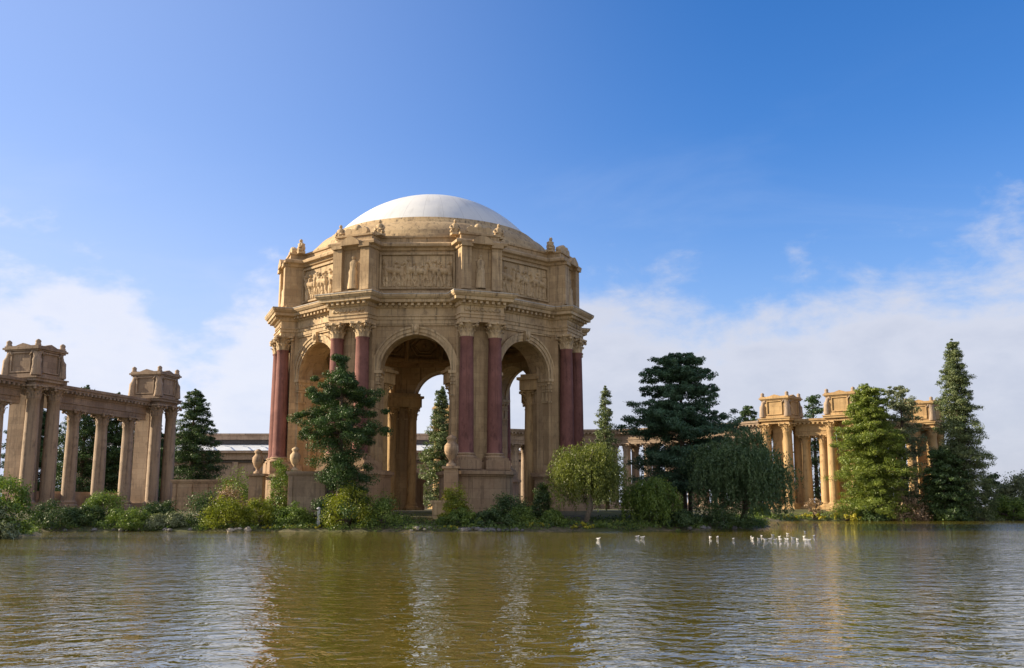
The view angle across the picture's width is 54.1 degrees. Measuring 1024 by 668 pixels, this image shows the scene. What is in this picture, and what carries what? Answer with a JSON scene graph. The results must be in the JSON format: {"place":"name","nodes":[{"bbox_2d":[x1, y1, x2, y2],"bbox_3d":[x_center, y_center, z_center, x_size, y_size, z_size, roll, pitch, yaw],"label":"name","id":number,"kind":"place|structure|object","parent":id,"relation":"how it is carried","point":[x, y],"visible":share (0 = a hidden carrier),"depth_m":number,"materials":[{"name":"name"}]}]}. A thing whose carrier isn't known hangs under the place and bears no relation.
{"place":"outdoors","nodes":[
{"label":"outdoors","id":0,"kind":"place"},
{"bbox_2d":[0,521,1023,667],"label":"water","id":1,"kind":"structure","parent":0,"point":[889,594],"depth_m":30.97,"materials":[{"name":"brown liquid"}]},
{"bbox_2d":[0,0,1023,506],"label":"sky","id":2,"kind":"structure","parent":0,"point":[806,198],"materials":[{"name":"blue"}]},
{"bbox_2d":[1,507,1023,537],"bbox_3d":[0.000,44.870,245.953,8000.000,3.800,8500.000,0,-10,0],"label":"ground","id":3,"kind":"structure","parent":0,"point":[571,514],"depth_m":117.09,"materials":[{"name":"soil"}]},
{"bbox_2d":[0,503,22,538],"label":"shrub","id":4,"kind":"object","parent":3,"relation":"on","point":[13,533],"visible":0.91,"depth_m":88.12,"materials":[{"name":"green plant"}]},
{"bbox_2d":[0,471,39,536],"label":"shrub","id":5,"kind":"object","parent":3,"relation":"on","point":[21,497],"visible":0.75,"depth_m":90.89,"materials":[{"name":"green plant"}]},
{"bbox_2d":[0,408,63,496],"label":"fir tree","id":6,"kind":"object","parent":3,"relation":"on","point":[41,445],"visible":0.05,"depth_m":218.89,"materials":[{"name":"green plant"}]},
{"bbox_2d":[24,499,82,530],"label":"shrub","id":7,"kind":"object","parent":3,"relation":"on","point":[61,513],"visible":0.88,"depth_m":114.07,"materials":[{"name":"green plant"}]},
{"bbox_2d":[42,384,113,491],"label":"fir tree","id":8,"kind":"object","parent":3,"relation":"on","point":[86,426],"visible":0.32,"depth_m":209.18,"materials":[{"name":"green plant"}]},
{"bbox_2d":[57,502,108,525],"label":"shrub","id":9,"kind":"object","parent":3,"relation":"on","point":[86,513],"visible":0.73,"depth_m":117.01,"materials":[{"name":"green plant"}]},
{"bbox_2d":[0,339,182,510],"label":"colonnade","id":10,"kind":"object","parent":3,"relation":"on","point":[33,383],"visible":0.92,"depth_m":162.11,"materials":[{"name":"brown stone"}]},
{"bbox_2d":[80,488,129,518],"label":"shrub","id":11,"kind":"object","parent":3,"relation":"on","point":[96,499],"visible":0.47,"depth_m":120.54,"materials":[{"name":"green plant"}]},
{"bbox_2d":[85,392,134,493],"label":"fir tree","id":12,"kind":"object","parent":3,"relation":"on","point":[114,433],"visible":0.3,"depth_m":211.68,"materials":[{"name":"green plant"}]},
{"bbox_2d":[91,506,152,530],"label":"shrub","id":13,"kind":"object","parent":3,"relation":"on","point":[132,514],"visible":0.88,"depth_m":115.35,"materials":[{"name":"green plant"}]},
{"bbox_2d":[113,431,163,501],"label":"fir tree","id":14,"kind":"object","parent":3,"relation":"on","point":[161,453],"visible":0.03,"depth_m":214.86,"materials":[{"name":"green plant"}]},
{"bbox_2d":[142,513,165,530],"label":"shrub","id":15,"kind":"object","parent":3,"relation":"on","point":[153,521],"visible":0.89,"depth_m":115.53,"materials":[{"name":"green plant"}]},
{"bbox_2d":[140,499,178,521],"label":"shrub","id":16,"kind":"object","parent":3,"relation":"on","point":[160,507],"visible":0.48,"depth_m":120.40,"materials":[{"name":"green plant"}]},
{"bbox_2d":[159,511,186,527],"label":"shrub","id":17,"kind":"object","parent":3,"relation":"on","point":[171,519],"visible":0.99,"depth_m":115.95,"materials":[{"name":"green plant"}]},
{"bbox_2d":[159,388,229,487],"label":"fir tree","id":18,"kind":"object","parent":3,"relation":"on","point":[192,434],"visible":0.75,"depth_m":203.02,"materials":[{"name":"green plant"}]},
{"bbox_2d":[170,480,233,510],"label":"garden wall","id":19,"kind":"structure","parent":3,"relation":"on","point":[181,489],"depth_m":138.30,"materials":[{"name":"stone"}]},
{"bbox_2d":[177,487,233,525],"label":"shrub","id":20,"kind":"object","parent":3,"relation":"on","point":[205,501],"visible":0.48,"depth_m":118.39,"materials":[{"name":"green plant"}]},
{"bbox_2d":[198,491,249,530],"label":"shrub","id":21,"kind":"object","parent":3,"relation":"on","point":[229,509],"visible":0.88,"depth_m":115.89,"materials":[{"name":"green plant"}]},
{"bbox_2d":[211,484,248,519],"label":"shrub","id":22,"kind":"object","parent":3,"relation":"on","point":[227,493],"visible":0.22,"depth_m":122.03,"materials":[{"name":"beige plant"}]},
{"bbox_2d":[215,465,248,503],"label":"shrub","id":23,"kind":"object","parent":3,"relation":"on","point":[245,488],"visible":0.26,"depth_m":131.51,"materials":[{"name":"green plant"}]},
{"bbox_2d":[235,495,277,525],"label":"shrub","id":24,"kind":"object","parent":3,"relation":"on","point":[264,506],"visible":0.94,"depth_m":116.90,"materials":[{"name":"green plant"}]},
{"bbox_2d":[245,449,267,505],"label":"stone urn","id":25,"kind":"object","parent":3,"relation":"on","point":[257,482],"visible":0.97,"depth_m":125.88,"materials":[{"name":"beige stone"}]},
{"bbox_2d":[265,458,291,511],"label":"shrub","id":26,"kind":"object","parent":3,"relation":"on","point":[277,500],"visible":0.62,"depth_m":123.85,"materials":[{"name":"green plant"}]},
{"bbox_2d":[283,447,301,505],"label":"stone urn","id":27,"kind":"object","parent":3,"relation":"on","point":[295,457],"visible":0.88,"depth_m":126.69,"materials":[{"name":"beige stone"}]},
{"bbox_2d":[270,500,315,525],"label":"shrub","id":28,"kind":"object","parent":3,"relation":"on","point":[293,513],"visible":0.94,"depth_m":116.46,"materials":[{"name":"green plant"}]},
{"bbox_2d":[286,471,333,514],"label":"planter","id":29,"kind":"object","parent":3,"relation":"on","point":[304,490],"visible":0.56,"depth_m":120.06,"materials":[{"name":"brown stone"}]},
{"bbox_2d":[317,507,320,525],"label":"marker post","id":30,"kind":"object","parent":3,"relation":"on","point":[318,513],"visible":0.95,"depth_m":115.58,"materials":[{"name":"white paint"}]},
{"bbox_2d":[286,353,393,523],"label":"conifer tree","id":31,"kind":"object","parent":3,"relation":"on","point":[340,468],"visible":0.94,"depth_m":117.98,"materials":[{"name":"green plant"}]},
{"bbox_2d":[77,433,604,508],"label":"exhibition hall","id":32,"kind":"structure","parent":3,"relation":"on","point":[238,449],"depth_m":282.76,"materials":[{"name":"paint"}]},
{"bbox_2d":[317,481,378,528],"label":"shrub","id":33,"kind":"object","parent":3,"relation":"on","point":[362,510],"visible":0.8,"depth_m":115.01,"materials":[{"name":"green plant"}]},
{"bbox_2d":[352,490,410,528],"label":"shrub","id":34,"kind":"object","parent":3,"relation":"on","point":[380,507],"visible":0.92,"depth_m":115.23,"materials":[{"name":"green plant"}]},
{"bbox_2d":[17,511,769,534],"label":"ground cover","id":35,"kind":"object","parent":3,"relation":"on","point":[649,524],"visible":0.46,"depth_m":115.49,"materials":[{"name":"green plant"}]},
{"bbox_2d":[256,194,593,514],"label":"rotunda","id":36,"kind":"structure","parent":3,"relation":"on","point":[401,301],"depth_m":137.05,"materials":[{"name":"stone"}]},
{"bbox_2d":[417,386,448,508],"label":"fir tree","id":37,"kind":"object","parent":3,"relation":"on","point":[440,433],"visible":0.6,"depth_m":203.07,"materials":[{"name":"green plant"}]},
{"bbox_2d":[430,500,452,517],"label":"planter","id":38,"kind":"object","parent":3,"relation":"on","point":[437,505],"visible":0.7,"depth_m":119.12,"materials":[{"name":"beige stone"}]},
{"bbox_2d":[442,435,460,511],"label":"stone urn","id":39,"kind":"object","parent":3,"relation":"on","point":[451,468],"visible":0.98,"depth_m":122.64,"materials":[{"name":"beige stone"}]},
{"bbox_2d":[437,482,473,521],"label":"shrub","id":40,"kind":"object","parent":3,"relation":"on","point":[456,501],"visible":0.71,"depth_m":118.67,"materials":[{"name":"green plant"}]},
{"bbox_2d":[436,507,484,525],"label":"shrub","id":41,"kind":"object","parent":3,"relation":"on","point":[461,515],"visible":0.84,"depth_m":115.61,"materials":[{"name":"green plant"}]},
{"bbox_2d":[467,508,516,526],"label":"shrub","id":42,"kind":"object","parent":3,"relation":"on","point":[488,514],"visible":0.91,"depth_m":115.65,"materials":[{"name":"green plant"}]},
{"bbox_2d":[487,492,535,520],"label":"shrub","id":43,"kind":"object","parent":3,"relation":"on","point":[505,504],"visible":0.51,"depth_m":118.80,"materials":[{"name":"green plant"}]},
{"bbox_2d":[503,505,537,525],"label":"shrub","id":44,"kind":"object","parent":3,"relation":"on","point":[525,516],"visible":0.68,"depth_m":116.72,"materials":[{"name":"green plant"}]},
{"bbox_2d":[525,522,549,526],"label":"waterside plant","id":45,"kind":"object","parent":3,"relation":"on","point":[537,523],"visible":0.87,"depth_m":115.35,"materials":[{"name":"green plant"}]},
{"bbox_2d":[531,482,553,518],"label":"shrub","id":46,"kind":"object","parent":3,"relation":"on","point":[541,498],"visible":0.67,"depth_m":121.73,"materials":[{"name":"green plant"}]},
{"bbox_2d":[538,507,567,525],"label":"shrub","id":47,"kind":"object","parent":3,"relation":"on","point":[553,516],"visible":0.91,"depth_m":116.70,"materials":[{"name":"green plant"}]},
{"bbox_2d":[570,521,594,528],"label":"waterside plant","id":48,"kind":"object","parent":3,"relation":"on","point":[582,523],"visible":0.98,"depth_m":116.05,"materials":[{"name":"green plant"}]},
{"bbox_2d":[543,438,632,522],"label":"willow tree","id":49,"kind":"object","parent":3,"relation":"on","point":[588,473],"visible":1,"depth_m":119.53,"materials":[{"name":"green plant"}]},
{"bbox_2d":[592,385,628,508],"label":"pine tree","id":50,"kind":"object","parent":3,"relation":"on","point":[605,425],"visible":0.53,"depth_m":230.86,"materials":[{"name":"green plant"}]},
{"bbox_2d":[614,475,684,528],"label":"bush","id":51,"kind":"object","parent":3,"relation":"on","point":[659,496],"visible":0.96,"depth_m":120.96,"materials":[{"name":"green plant"}]},
{"bbox_2d":[657,507,703,528],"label":"shrub","id":52,"kind":"object","parent":3,"relation":"on","point":[687,517],"visible":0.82,"depth_m":120.67,"materials":[{"name":"green plant"}]},
{"bbox_2d":[613,352,750,512],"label":"pine tree","id":53,"kind":"object","parent":3,"relation":"on","point":[663,419],"visible":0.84,"depth_m":140.17,"materials":[{"name":"green plant"}]},
{"bbox_2d":[428,387,943,512],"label":"colonnade","id":54,"kind":"object","parent":3,"relation":"on","point":[780,420],"visible":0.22,"depth_m":222.55,"materials":[{"name":"stone"}]},
{"bbox_2d":[698,502,758,529],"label":"shrub","id":55,"kind":"object","parent":3,"relation":"on","point":[714,512],"visible":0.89,"depth_m":123.22,"materials":[{"name":"green plant"}]},
{"bbox_2d":[680,427,804,525],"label":"willow tree","id":56,"kind":"object","parent":3,"relation":"on","point":[745,471],"visible":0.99,"depth_m":126.58,"materials":[{"name":"green plant"}]},
{"bbox_2d":[736,405,759,446],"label":"pine tree","id":57,"kind":"object","parent":3,"relation":"on","point":[745,412],"visible":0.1,"depth_m":251.35,"materials":[{"name":"green plant"}]},
{"bbox_2d":[748,506,771,516],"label":"shrub","id":58,"kind":"object","parent":3,"relation":"on","point":[762,511],"visible":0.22,"depth_m":198.44,"materials":[{"name":"green plant"}]},
{"bbox_2d":[793,394,823,505],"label":"pine tree","id":59,"kind":"object","parent":3,"relation":"on","point":[814,444],"visible":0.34,"depth_m":249.71,"materials":[{"name":"green plant"}]},
{"bbox_2d":[799,513,825,519],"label":"waterside plant","id":60,"kind":"object","parent":3,"relation":"on","point":[819,516],"visible":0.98,"depth_m":199.76,"materials":[{"name":"yellow plant"}]},
{"bbox_2d":[804,498,822,515],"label":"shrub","id":61,"kind":"object","parent":3,"relation":"on","point":[817,503],"visible":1,"depth_m":201.81,"materials":[{"name":"grey plant"}]},
{"bbox_2d":[830,513,860,520],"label":"waterside plant","id":62,"kind":"object","parent":3,"relation":"on","point":[851,516],"visible":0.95,"depth_m":199.47,"materials":[{"name":"yellow plant"}]},
{"bbox_2d":[820,383,924,520],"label":"conifer tree","id":63,"kind":"object","parent":3,"relation":"on","point":[878,471],"visible":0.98,"depth_m":202.29,"materials":[{"name":"green plant"}]},
{"bbox_2d":[734,511,1017,523],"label":"ground cover","id":64,"kind":"object","parent":3,"relation":"on","point":[838,517],"visible":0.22,"depth_m":199.91,"materials":[{"name":"green plant"}]},
{"bbox_2d":[857,503,896,520],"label":"shrub","id":65,"kind":"object","parent":3,"relation":"on","point":[871,516],"visible":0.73,"depth_m":198.47,"materials":[{"name":"green plant"}]},
{"bbox_2d":[881,385,934,511],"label":"cedar tree","id":66,"kind":"object","parent":3,"relation":"on","point":[902,405],"visible":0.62,"depth_m":214.04,"materials":[{"name":"green plant"}]},
{"bbox_2d":[886,492,932,520],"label":"shrub","id":67,"kind":"object","parent":3,"relation":"on","point":[923,516],"visible":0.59,"depth_m":198.91,"materials":[{"name":"green plant"}]},
{"bbox_2d":[913,446,981,520],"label":"dark conifer","id":68,"kind":"object","parent":3,"relation":"on","point":[941,472],"visible":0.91,"depth_m":198.61,"materials":[{"name":"green plant"}]},
{"bbox_2d":[924,499,973,520],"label":"shrub","id":69,"kind":"object","parent":3,"relation":"on","point":[940,517],"visible":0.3,"depth_m":197.88,"materials":[{"name":"green plant"}]},
{"bbox_2d":[929,339,1013,520],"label":"spire tree","id":70,"kind":"object","parent":3,"relation":"on","point":[956,412],"visible":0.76,"depth_m":203.89,"materials":[{"name":"green plant"}]},
{"bbox_2d":[979,472,1000,503],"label":"round tree","id":71,"kind":"object","parent":3,"relation":"on","point":[994,475],"visible":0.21,"depth_m":217.99,"materials":[{"name":"green plant"}]},
{"bbox_2d":[983,493,1023,518],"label":"shrub","id":72,"kind":"object","parent":3,"relation":"on","point":[1011,506],"visible":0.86,"depth_m":203.22,"materials":[{"name":"green plant"}]},
{"bbox_2d":[989,469,1023,512],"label":"round tree","id":73,"kind":"object","parent":3,"relation":"on","point":[1010,489],"visible":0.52,"depth_m":208.99,"materials":[{"name":"green plant"}]}
]}

